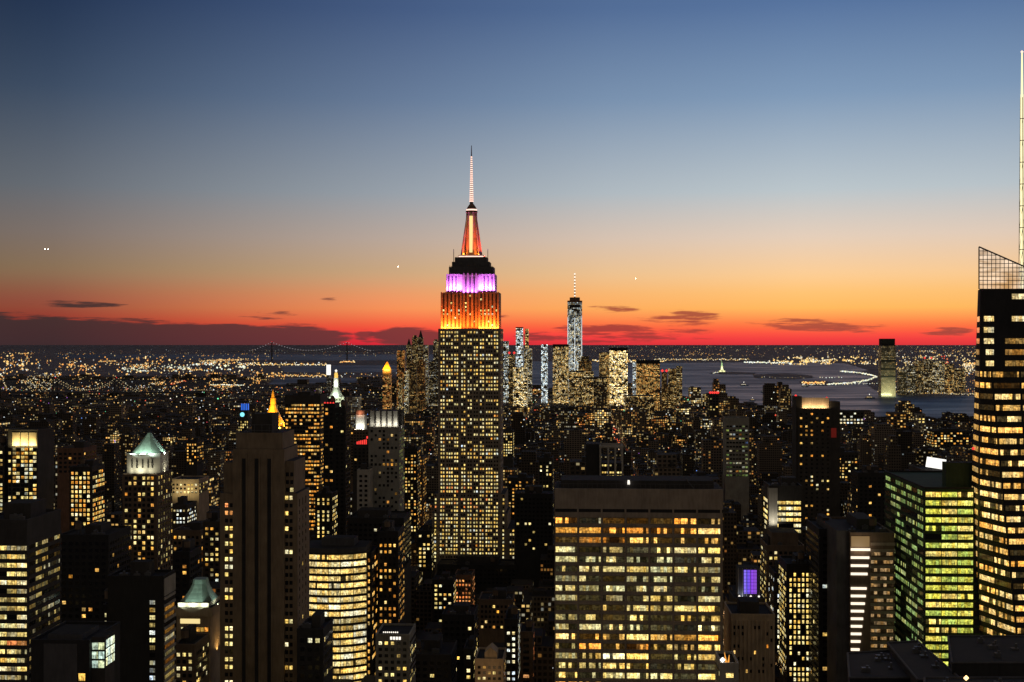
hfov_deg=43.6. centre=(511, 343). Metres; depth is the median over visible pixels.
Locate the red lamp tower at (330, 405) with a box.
[323,395,339,489]
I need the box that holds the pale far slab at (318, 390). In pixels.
[316,388,321,393]
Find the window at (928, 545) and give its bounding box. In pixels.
[926,543,940,547]
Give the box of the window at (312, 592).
[309,590,316,594]
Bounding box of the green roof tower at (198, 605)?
[175,577,219,681]
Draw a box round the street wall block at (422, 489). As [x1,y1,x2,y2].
[420,454,425,526]
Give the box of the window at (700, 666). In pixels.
[698,664,714,669]
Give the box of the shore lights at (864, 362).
[594,345,975,395]
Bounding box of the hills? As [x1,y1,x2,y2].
[0,345,432,349]
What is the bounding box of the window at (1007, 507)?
[1005,505,1023,510]
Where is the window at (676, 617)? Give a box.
[674,615,695,620]
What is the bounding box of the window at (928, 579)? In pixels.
[926,577,940,581]
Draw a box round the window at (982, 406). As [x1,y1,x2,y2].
[980,404,993,409]
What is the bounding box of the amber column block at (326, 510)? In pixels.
[315,483,337,539]
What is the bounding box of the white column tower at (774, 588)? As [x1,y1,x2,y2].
[769,560,778,651]
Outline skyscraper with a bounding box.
[425,145,514,575]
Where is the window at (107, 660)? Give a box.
[105,655,109,665]
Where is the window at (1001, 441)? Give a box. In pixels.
[999,439,1022,443]
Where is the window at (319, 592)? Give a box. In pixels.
[317,590,327,594]
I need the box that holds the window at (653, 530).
[651,528,671,533]
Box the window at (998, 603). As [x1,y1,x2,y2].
[996,600,1012,610]
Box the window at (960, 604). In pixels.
[958,602,972,607]
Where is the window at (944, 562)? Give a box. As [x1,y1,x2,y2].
[942,560,956,564]
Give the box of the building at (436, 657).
[416,634,456,681]
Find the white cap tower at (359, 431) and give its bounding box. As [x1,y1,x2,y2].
[351,410,367,491]
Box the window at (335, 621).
[333,619,339,623]
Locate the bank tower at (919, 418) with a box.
[914,412,924,430]
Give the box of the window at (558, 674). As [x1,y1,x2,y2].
[556,672,576,677]
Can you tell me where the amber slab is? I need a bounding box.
[285,391,327,537]
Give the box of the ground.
[0,345,975,475]
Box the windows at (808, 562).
[806,559,817,681]
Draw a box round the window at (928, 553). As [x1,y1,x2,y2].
[926,551,940,555]
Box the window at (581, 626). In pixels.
[579,624,600,629]
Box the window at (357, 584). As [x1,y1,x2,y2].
[353,581,365,586]
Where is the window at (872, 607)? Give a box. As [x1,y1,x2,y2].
[871,606,892,609]
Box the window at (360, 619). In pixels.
[353,617,365,622]
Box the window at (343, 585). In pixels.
[341,583,352,587]
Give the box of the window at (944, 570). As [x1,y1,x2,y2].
[942,568,956,572]
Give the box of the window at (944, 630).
[942,628,956,632]
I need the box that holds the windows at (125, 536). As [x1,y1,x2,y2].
[110,533,129,570]
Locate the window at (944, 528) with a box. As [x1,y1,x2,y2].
[942,526,956,530]
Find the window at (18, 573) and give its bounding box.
[17,572,26,575]
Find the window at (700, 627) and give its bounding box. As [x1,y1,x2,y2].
[698,625,719,630]
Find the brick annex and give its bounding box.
[368,545,376,674]
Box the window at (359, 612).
[353,610,365,615]
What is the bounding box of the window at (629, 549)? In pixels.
[627,547,647,552]
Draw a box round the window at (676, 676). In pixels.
[674,674,695,678]
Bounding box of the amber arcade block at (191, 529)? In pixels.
[172,520,202,576]
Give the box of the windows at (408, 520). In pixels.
[404,518,410,566]
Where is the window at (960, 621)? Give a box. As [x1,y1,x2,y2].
[958,619,972,623]
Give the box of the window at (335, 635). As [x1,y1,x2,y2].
[333,633,339,637]
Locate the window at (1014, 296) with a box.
[1012,294,1023,298]
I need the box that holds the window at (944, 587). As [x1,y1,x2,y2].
[942,585,956,589]
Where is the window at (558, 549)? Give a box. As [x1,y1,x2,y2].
[556,547,576,551]
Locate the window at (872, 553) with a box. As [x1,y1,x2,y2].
[871,552,892,555]
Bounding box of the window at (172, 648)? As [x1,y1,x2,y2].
[165,647,173,655]
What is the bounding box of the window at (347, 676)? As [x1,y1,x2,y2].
[341,675,352,679]
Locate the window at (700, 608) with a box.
[698,606,719,611]
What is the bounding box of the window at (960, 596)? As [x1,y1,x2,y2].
[958,594,972,598]
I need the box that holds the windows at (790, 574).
[779,566,807,680]
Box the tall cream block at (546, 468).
[538,452,553,488]
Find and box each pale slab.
[357,463,372,510]
[723,416,748,519]
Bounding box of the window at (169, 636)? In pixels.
[165,632,173,640]
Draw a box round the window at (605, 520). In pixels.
[603,518,623,522]
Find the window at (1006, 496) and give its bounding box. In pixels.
[1004,494,1023,499]
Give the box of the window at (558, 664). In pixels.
[556,662,576,667]
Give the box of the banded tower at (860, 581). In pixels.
[816,512,894,681]
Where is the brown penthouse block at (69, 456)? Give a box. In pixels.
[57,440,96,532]
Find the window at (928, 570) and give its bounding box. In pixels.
[926,568,940,572]
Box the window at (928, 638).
[926,636,940,640]
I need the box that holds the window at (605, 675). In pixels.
[603,673,623,677]
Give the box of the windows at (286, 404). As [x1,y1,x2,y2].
[286,404,322,529]
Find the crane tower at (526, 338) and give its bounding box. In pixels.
[525,329,528,348]
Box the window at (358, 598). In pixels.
[353,595,365,600]
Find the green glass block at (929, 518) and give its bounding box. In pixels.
[884,461,980,665]
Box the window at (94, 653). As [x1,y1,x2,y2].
[92,651,97,658]
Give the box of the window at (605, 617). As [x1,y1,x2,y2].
[603,615,623,619]
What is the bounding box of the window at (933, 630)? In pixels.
[926,628,940,632]
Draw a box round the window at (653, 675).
[651,673,671,678]
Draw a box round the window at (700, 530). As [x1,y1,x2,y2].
[698,528,719,533]
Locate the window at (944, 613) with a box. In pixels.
[942,611,956,615]
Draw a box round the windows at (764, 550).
[760,545,765,600]
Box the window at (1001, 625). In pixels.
[998,622,1014,632]
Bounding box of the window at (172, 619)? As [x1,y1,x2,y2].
[165,617,173,625]
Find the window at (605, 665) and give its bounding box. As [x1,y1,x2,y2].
[603,663,623,668]
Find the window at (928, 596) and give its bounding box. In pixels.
[926,594,940,598]
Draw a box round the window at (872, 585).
[871,583,892,586]
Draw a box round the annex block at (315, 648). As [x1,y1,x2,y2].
[297,611,332,681]
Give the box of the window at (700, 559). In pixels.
[698,557,719,562]
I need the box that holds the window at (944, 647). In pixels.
[942,645,947,649]
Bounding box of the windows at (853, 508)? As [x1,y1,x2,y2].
[851,474,854,511]
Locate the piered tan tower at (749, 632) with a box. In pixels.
[724,597,774,681]
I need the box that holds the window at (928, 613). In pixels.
[926,611,940,615]
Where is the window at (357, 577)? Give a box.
[353,574,365,579]
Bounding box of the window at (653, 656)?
[651,654,671,658]
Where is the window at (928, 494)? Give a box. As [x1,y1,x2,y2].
[926,492,940,496]
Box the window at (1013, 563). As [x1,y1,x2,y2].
[1011,561,1023,566]
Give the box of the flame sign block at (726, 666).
[715,651,738,681]
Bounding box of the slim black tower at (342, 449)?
[334,400,350,534]
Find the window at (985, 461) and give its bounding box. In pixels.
[980,458,998,465]
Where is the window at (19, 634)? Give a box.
[17,632,26,636]
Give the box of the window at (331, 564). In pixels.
[329,562,339,566]
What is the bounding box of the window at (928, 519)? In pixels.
[926,517,940,521]
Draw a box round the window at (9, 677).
[7,675,16,679]
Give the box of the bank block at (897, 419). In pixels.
[886,412,906,428]
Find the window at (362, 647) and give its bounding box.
[353,645,365,650]
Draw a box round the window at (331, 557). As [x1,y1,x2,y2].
[329,555,339,559]
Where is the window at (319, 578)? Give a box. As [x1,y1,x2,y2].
[317,576,327,580]
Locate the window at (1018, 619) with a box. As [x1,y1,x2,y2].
[1016,617,1023,621]
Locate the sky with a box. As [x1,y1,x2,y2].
[0,0,1023,344]
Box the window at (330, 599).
[329,598,339,601]
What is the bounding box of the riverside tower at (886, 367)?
[878,339,895,396]
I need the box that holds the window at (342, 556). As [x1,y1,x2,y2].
[341,554,352,559]
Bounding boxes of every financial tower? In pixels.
[397,350,404,405]
[398,377,402,408]
[404,371,408,414]
[406,339,411,404]
[410,364,416,412]
[412,335,417,363]
[417,359,425,410]
[418,330,423,361]
[423,345,428,405]
[429,361,437,405]
[433,339,437,360]
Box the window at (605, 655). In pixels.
[603,653,623,658]
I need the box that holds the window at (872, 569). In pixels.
[871,568,892,571]
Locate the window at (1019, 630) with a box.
[1017,628,1023,632]
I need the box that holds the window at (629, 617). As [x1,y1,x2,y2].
[627,615,647,619]
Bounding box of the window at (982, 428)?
[980,426,995,432]
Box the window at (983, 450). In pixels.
[980,447,997,454]
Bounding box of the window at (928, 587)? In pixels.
[926,585,940,589]
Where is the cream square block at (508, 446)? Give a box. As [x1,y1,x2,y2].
[503,426,513,467]
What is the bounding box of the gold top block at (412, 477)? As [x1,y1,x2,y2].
[404,442,419,540]
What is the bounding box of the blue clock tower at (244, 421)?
[238,404,250,431]
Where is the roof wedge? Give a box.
[887,640,958,681]
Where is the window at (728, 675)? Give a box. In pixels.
[726,673,732,677]
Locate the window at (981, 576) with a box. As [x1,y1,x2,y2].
[979,574,993,582]
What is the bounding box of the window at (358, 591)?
[353,588,365,593]
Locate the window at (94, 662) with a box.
[92,660,97,667]
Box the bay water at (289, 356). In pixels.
[57,354,523,359]
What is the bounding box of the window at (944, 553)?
[942,551,956,555]
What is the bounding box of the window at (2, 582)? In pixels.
[0,580,6,584]
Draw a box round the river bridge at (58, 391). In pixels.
[7,377,201,396]
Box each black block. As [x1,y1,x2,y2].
[442,602,477,681]
[847,650,909,681]
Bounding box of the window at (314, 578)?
[309,576,316,580]
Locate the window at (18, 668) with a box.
[17,667,26,670]
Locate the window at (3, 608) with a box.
[0,606,6,610]
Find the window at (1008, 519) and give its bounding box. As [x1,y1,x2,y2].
[1006,517,1023,521]
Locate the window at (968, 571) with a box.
[958,568,972,573]
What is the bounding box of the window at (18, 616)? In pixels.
[17,615,26,618]
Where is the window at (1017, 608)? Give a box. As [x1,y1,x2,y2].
[1015,606,1023,610]
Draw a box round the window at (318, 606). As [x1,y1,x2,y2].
[317,605,327,608]
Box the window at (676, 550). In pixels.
[674,548,695,552]
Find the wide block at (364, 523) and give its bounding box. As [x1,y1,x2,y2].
[347,507,410,623]
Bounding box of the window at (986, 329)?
[984,327,993,332]
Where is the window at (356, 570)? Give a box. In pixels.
[353,567,365,572]
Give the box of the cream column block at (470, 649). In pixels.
[463,635,476,681]
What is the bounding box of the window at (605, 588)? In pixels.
[603,586,623,590]
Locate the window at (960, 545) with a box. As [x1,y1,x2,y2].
[958,543,972,547]
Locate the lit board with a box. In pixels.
[926,457,945,470]
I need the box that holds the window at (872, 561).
[871,560,892,563]
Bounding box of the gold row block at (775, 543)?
[760,528,803,604]
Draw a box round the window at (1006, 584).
[995,579,1010,587]
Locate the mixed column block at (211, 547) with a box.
[203,510,219,581]
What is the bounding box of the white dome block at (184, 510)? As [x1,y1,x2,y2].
[172,496,196,529]
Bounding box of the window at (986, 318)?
[984,316,993,320]
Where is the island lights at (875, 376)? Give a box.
[713,370,877,384]
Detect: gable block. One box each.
[175,624,208,681]
[475,643,505,681]
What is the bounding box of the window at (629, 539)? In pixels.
[627,537,647,542]
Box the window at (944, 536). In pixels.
[942,534,956,538]
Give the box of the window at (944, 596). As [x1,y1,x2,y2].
[942,594,956,598]
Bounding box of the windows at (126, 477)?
[125,473,171,568]
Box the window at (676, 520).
[674,518,695,523]
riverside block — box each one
[897,370,905,394]
[905,366,915,394]
[914,361,923,393]
[922,357,931,393]
[932,361,943,392]
[944,364,953,392]
[954,368,964,391]
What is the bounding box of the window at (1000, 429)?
[998,427,1021,432]
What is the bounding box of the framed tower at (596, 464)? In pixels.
[586,442,622,474]
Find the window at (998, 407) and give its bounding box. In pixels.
[996,405,1020,410]
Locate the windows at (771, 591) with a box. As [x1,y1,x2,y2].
[769,584,773,611]
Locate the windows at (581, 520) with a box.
[556,518,719,677]
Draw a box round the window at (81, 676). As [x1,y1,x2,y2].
[78,673,84,680]
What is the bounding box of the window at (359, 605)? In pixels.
[353,603,365,607]
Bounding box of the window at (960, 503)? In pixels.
[958,501,972,505]
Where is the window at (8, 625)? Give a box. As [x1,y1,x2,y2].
[7,624,16,627]
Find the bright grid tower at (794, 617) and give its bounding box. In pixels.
[779,550,808,681]
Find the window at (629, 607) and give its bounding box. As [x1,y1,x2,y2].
[627,605,647,610]
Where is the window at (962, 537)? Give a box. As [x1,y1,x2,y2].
[958,535,972,539]
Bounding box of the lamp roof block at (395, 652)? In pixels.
[375,623,415,681]
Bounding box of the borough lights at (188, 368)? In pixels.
[0,350,373,396]
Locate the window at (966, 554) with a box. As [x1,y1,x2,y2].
[958,552,972,556]
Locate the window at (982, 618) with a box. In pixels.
[979,615,995,625]
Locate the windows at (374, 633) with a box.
[372,630,375,674]
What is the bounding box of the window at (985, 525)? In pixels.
[980,522,991,528]
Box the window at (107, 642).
[105,637,109,647]
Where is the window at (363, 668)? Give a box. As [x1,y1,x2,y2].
[353,666,365,671]
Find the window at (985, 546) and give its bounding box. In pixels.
[980,543,992,550]
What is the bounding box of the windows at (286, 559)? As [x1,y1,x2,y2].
[225,552,305,681]
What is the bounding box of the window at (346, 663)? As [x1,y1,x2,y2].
[341,661,352,665]
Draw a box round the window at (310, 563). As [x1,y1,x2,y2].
[309,562,316,565]
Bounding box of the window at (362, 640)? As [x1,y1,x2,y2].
[353,638,365,643]
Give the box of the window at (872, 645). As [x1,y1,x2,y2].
[871,644,886,647]
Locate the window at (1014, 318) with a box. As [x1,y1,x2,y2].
[1012,316,1023,320]
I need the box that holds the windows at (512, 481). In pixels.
[509,481,533,517]
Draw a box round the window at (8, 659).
[7,658,16,661]
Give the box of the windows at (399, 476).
[375,476,399,510]
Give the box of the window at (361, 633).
[353,631,365,636]
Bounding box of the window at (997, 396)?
[995,394,1019,398]
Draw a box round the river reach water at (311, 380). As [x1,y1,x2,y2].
[270,378,356,384]
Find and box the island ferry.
[800,381,831,384]
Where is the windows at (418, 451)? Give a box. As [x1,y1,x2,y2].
[405,451,419,529]
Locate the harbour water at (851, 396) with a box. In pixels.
[515,361,973,417]
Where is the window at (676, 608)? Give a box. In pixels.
[674,606,695,610]
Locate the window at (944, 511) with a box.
[942,509,956,513]
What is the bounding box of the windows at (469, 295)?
[434,295,513,561]
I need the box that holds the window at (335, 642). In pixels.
[333,640,339,644]
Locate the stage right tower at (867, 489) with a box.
[851,464,884,525]
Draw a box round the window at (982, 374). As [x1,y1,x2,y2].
[980,371,990,376]
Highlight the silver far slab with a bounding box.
[344,396,360,428]
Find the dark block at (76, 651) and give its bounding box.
[31,621,119,681]
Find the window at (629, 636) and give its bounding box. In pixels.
[627,634,647,639]
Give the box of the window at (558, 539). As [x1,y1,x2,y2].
[556,537,576,541]
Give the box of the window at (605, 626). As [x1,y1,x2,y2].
[603,624,623,629]
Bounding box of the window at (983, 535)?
[980,532,992,539]
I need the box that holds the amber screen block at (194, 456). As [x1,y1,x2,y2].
[186,435,202,475]
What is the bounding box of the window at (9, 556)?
[7,554,16,558]
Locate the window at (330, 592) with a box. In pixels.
[329,591,339,594]
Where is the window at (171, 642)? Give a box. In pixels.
[165,639,173,648]
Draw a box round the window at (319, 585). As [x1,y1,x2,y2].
[317,583,327,587]
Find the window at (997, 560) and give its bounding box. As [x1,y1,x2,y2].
[994,557,1008,565]
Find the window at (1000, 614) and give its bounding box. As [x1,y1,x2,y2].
[997,611,1013,621]
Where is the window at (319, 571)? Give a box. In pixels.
[317,569,327,573]
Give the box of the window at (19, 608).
[17,606,26,610]
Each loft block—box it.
[593,377,606,415]
[625,395,653,421]
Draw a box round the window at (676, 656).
[674,654,695,659]
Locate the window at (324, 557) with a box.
[317,555,327,559]
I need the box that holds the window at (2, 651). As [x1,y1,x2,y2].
[0,649,6,653]
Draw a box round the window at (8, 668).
[7,667,16,670]
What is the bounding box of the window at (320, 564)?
[317,562,327,566]
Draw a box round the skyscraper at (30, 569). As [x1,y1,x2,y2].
[0,499,60,681]
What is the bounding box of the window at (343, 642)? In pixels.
[341,639,352,644]
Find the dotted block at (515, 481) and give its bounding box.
[507,471,533,519]
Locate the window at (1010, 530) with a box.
[1008,528,1023,532]
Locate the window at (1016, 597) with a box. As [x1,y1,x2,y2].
[1014,595,1023,599]
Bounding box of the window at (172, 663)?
[165,661,173,670]
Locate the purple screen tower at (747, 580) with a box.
[729,564,764,601]
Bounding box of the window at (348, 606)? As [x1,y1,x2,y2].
[341,604,352,608]
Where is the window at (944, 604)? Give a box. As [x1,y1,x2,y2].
[942,602,956,606]
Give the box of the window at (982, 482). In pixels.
[980,479,1000,487]
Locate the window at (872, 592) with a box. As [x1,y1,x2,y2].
[871,591,892,593]
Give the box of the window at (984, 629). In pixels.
[979,625,996,634]
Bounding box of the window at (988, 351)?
[986,349,993,354]
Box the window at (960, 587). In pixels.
[958,585,972,590]
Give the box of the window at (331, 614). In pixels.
[329,612,339,616]
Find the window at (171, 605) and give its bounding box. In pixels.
[165,602,173,610]
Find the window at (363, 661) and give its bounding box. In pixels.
[353,659,365,664]
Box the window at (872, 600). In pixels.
[871,599,892,601]
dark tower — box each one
[107,559,175,681]
[172,538,201,637]
[806,513,828,681]
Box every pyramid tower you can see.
[123,433,171,569]
[249,391,284,428]
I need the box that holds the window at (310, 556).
[309,554,316,558]
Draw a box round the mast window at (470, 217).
[469,216,472,251]
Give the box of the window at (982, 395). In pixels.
[980,393,992,398]
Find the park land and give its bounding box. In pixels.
[753,373,812,378]
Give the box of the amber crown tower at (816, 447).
[792,395,839,525]
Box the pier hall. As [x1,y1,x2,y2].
[840,410,863,425]
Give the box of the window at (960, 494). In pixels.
[958,492,972,496]
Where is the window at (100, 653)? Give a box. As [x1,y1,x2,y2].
[98,651,103,658]
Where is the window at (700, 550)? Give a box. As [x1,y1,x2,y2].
[698,548,719,552]
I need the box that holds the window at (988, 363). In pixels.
[986,361,993,365]
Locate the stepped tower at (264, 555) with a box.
[220,412,308,681]
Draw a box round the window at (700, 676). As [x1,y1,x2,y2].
[698,674,714,678]
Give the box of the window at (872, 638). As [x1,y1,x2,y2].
[871,637,892,639]
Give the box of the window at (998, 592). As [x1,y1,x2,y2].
[996,589,1011,599]
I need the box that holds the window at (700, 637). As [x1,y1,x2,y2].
[698,635,719,640]
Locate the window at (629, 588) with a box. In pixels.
[627,586,647,590]
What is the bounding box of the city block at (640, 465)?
[637,462,646,475]
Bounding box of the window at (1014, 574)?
[1012,572,1023,577]
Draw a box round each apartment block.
[0,409,14,416]
[6,415,18,423]
[12,407,26,414]
[28,406,42,416]
[33,412,52,419]
[36,403,53,412]
[53,418,62,428]
[65,435,78,443]
[71,392,89,397]
[77,426,83,437]
[97,446,101,453]
[100,417,111,422]
[105,499,111,513]
[108,393,123,396]
[122,426,135,433]
[129,406,145,414]
[129,415,148,420]
[153,412,164,422]
[163,435,175,445]
[177,404,195,414]
[178,434,193,441]
[182,427,194,436]
[194,390,209,396]
[194,426,203,436]
[203,459,205,469]
[203,470,207,475]
[213,433,224,446]
[214,477,220,485]
[218,485,223,490]
[219,413,233,420]
[230,422,237,429]
[234,411,251,416]
[249,404,257,413]
[255,405,266,411]
[276,405,284,410]
[340,390,351,396]
[364,386,379,390]
[404,413,415,420]
[405,419,423,427]
[411,566,422,584]
[415,428,426,435]
[416,579,431,632]
[416,622,441,638]
[417,410,431,415]
[426,491,435,500]
[426,499,433,515]
[427,503,433,519]
[475,593,478,604]
[478,588,493,622]
[493,642,503,647]
[509,406,523,416]
[509,579,530,585]
[515,580,537,588]
[517,445,530,451]
[517,453,520,467]
[527,419,533,428]
[537,411,548,420]
[538,578,554,589]
[543,623,547,635]
[544,440,555,448]
[553,419,560,428]
[578,415,587,424]
[601,452,606,459]
[605,423,611,442]
[622,426,631,442]
[623,465,632,475]
[632,447,648,464]
[636,432,648,447]
[647,449,663,468]
[649,439,657,450]
[651,417,668,423]
[652,425,665,434]
[656,433,667,444]
[665,422,675,432]
[667,411,675,422]
[668,431,675,444]
[672,435,684,447]
[676,407,688,415]
[681,426,691,438]
[681,448,696,464]
[682,417,699,426]
[686,433,693,447]
[695,450,700,461]
[701,418,711,429]
[719,400,729,412]
[723,585,735,650]
[739,520,762,536]
[743,513,757,522]
[749,485,758,494]
[749,502,757,514]
[750,494,757,504]
[758,428,771,433]
[760,412,775,422]
[764,405,776,413]
[771,422,784,430]
[781,431,786,440]
[785,424,791,429]
[787,429,791,442]
[850,427,860,441]
[850,441,856,450]
[862,410,874,421]
[912,432,924,447]
[914,407,921,412]
[921,423,935,438]
[925,416,935,423]
[945,454,960,460]
[950,446,966,453]
[951,413,968,421]
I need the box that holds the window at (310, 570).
[309,569,316,573]
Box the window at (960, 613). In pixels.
[958,611,972,615]
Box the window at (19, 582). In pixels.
[17,580,26,584]
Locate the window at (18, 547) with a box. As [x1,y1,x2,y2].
[17,546,26,549]
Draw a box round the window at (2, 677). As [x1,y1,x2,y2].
[0,675,6,679]
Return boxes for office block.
[2,428,14,436]
[30,418,54,463]
[55,457,56,508]
[63,412,76,436]
[83,416,99,435]
[97,454,101,462]
[102,443,121,511]
[106,430,120,443]
[107,511,122,525]
[109,403,125,420]
[119,431,137,465]
[162,446,173,457]
[169,450,185,478]
[174,444,185,450]
[201,411,211,434]
[208,447,224,483]
[209,477,217,505]
[209,505,219,510]
[209,581,219,594]
[225,450,232,461]
[229,430,237,449]
[351,492,352,513]
[392,383,396,399]
[404,433,422,453]
[411,533,416,565]
[411,571,418,623]
[418,629,441,639]
[426,462,437,496]
[427,425,434,446]
[503,465,517,487]
[504,605,519,681]
[507,586,531,625]
[511,412,525,444]
[519,450,538,484]
[524,586,554,627]
[534,628,553,681]
[540,545,554,580]
[544,442,558,471]
[548,426,559,448]
[548,612,554,681]
[553,472,558,482]
[559,410,577,427]
[564,426,583,474]
[570,456,585,474]
[595,408,610,429]
[616,448,630,466]
[621,410,630,439]
[626,405,638,423]
[628,383,632,394]
[637,412,645,432]
[653,453,679,475]
[681,452,692,475]
[688,386,700,401]
[690,471,718,477]
[692,416,700,443]
[695,429,710,449]
[701,435,722,473]
[711,419,722,438]
[711,471,722,488]
[712,379,719,391]
[719,392,726,399]
[723,507,736,593]
[724,396,738,408]
[725,587,759,601]
[726,499,740,523]
[728,409,734,415]
[737,524,759,546]
[737,541,759,563]
[742,551,759,574]
[747,416,754,441]
[749,429,753,482]
[757,435,781,476]
[757,472,777,493]
[758,486,763,536]
[763,383,776,405]
[775,652,778,681]
[776,408,786,423]
[777,382,781,405]
[779,385,791,413]
[782,464,791,475]
[802,526,805,553]
[840,481,849,516]
[841,500,847,516]
[848,481,850,511]
[849,495,850,511]
[857,434,870,464]
[871,423,895,465]
[879,454,882,468]
[883,435,900,470]
[895,400,913,421]
[896,429,911,451]
[901,450,915,470]
[912,446,936,463]
[937,420,950,428]
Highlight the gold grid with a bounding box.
[927,428,968,449]
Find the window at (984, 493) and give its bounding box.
[980,490,1001,498]
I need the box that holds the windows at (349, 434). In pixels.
[346,433,350,532]
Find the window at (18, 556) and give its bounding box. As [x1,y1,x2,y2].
[17,555,26,558]
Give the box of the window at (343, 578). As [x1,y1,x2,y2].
[341,576,352,580]
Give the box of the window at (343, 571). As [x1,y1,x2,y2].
[341,569,352,573]
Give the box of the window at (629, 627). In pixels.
[627,625,647,629]
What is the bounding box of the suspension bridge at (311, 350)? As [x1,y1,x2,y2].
[251,342,368,360]
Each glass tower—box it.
[309,535,372,681]
[503,341,508,402]
[508,352,514,404]
[513,367,527,407]
[516,327,522,366]
[524,349,531,404]
[541,344,547,403]
[553,344,568,403]
[567,273,581,370]
[569,371,593,405]
[578,356,591,370]
[599,352,608,407]
[609,348,627,405]
[633,362,635,394]
[636,360,659,410]
[661,369,667,410]
[668,368,675,408]
[676,366,681,405]
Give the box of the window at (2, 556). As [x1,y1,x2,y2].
[0,554,6,558]
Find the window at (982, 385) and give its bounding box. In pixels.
[980,382,991,387]
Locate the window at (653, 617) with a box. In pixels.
[651,615,671,620]
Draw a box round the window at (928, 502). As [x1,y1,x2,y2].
[926,500,940,504]
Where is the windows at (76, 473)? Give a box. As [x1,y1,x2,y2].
[71,469,103,521]
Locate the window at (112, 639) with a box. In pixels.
[110,635,114,644]
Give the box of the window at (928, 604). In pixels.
[926,602,940,606]
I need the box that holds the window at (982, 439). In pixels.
[980,437,996,443]
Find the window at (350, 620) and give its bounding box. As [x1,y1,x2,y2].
[341,618,352,623]
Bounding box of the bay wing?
[0,435,7,511]
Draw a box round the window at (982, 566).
[980,563,993,572]
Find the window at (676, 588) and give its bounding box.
[674,586,695,591]
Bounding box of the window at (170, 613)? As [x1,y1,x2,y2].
[165,610,173,618]
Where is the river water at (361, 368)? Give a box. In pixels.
[281,365,405,371]
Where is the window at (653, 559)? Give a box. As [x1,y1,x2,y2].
[651,557,671,562]
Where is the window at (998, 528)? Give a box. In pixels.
[993,525,1005,532]
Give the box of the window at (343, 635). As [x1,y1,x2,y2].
[341,632,352,637]
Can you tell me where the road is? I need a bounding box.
[526,409,635,475]
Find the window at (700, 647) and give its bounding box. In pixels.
[698,645,719,649]
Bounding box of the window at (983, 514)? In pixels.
[980,511,1003,521]
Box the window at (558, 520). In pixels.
[556,518,576,522]
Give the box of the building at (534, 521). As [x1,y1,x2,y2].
[515,485,553,586]
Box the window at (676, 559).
[674,557,695,562]
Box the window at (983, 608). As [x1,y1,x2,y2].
[979,605,995,614]
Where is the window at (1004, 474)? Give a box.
[1002,472,1023,476]
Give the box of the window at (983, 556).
[980,553,993,561]
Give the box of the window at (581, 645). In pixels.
[579,643,600,648]
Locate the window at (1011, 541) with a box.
[1009,539,1023,543]
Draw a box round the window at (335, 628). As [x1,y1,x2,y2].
[333,626,339,630]
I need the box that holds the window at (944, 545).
[942,543,956,547]
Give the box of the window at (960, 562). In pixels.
[958,560,972,564]
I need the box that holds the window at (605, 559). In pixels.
[603,557,623,561]
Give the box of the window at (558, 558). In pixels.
[556,556,576,561]
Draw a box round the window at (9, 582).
[7,580,16,584]
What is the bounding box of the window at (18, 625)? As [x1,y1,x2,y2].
[17,624,26,627]
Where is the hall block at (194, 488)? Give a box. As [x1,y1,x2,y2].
[172,476,208,520]
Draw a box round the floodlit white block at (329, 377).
[326,365,331,398]
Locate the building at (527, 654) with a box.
[520,618,534,681]
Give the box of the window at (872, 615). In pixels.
[871,614,892,616]
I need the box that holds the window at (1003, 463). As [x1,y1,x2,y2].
[1001,461,1023,465]
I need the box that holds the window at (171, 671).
[165,669,173,678]
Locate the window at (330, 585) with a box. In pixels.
[329,583,339,587]
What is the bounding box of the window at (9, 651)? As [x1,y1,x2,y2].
[7,649,16,653]
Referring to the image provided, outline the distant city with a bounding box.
[0,373,973,681]
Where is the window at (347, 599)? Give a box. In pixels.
[341,597,352,601]
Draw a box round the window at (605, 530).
[603,528,623,532]
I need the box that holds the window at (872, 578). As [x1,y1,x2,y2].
[871,577,892,579]
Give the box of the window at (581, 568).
[579,566,600,571]
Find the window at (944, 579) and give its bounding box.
[942,577,956,581]
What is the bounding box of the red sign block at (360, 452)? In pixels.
[353,436,367,512]
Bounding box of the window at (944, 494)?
[942,492,956,496]
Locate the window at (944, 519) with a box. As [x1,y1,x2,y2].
[942,517,956,521]
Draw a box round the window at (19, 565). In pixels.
[17,563,26,567]
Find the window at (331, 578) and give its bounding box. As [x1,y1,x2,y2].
[329,576,339,580]
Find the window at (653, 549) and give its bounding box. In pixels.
[651,547,671,552]
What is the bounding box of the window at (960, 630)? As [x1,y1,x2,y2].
[958,628,972,632]
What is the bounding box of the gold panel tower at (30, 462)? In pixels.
[8,427,53,508]
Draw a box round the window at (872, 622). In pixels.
[871,621,892,624]
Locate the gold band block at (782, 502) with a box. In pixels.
[763,476,801,542]
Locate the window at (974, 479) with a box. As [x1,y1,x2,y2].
[972,476,977,482]
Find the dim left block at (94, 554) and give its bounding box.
[61,520,130,622]
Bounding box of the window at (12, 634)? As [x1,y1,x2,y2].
[7,632,16,636]
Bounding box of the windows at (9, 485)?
[8,484,32,500]
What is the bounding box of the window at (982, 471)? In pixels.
[980,469,999,476]
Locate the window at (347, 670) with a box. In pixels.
[341,668,352,672]
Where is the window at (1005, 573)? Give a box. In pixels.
[995,568,1009,576]
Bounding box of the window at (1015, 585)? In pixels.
[1013,583,1023,588]
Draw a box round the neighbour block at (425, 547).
[417,523,434,581]
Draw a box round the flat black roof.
[437,554,516,592]
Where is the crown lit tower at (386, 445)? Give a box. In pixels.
[368,409,403,510]
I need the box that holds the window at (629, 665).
[627,663,647,668]
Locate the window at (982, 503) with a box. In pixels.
[980,501,1002,509]
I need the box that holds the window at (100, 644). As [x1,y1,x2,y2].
[98,642,103,649]
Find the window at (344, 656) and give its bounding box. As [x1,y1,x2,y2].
[341,654,352,658]

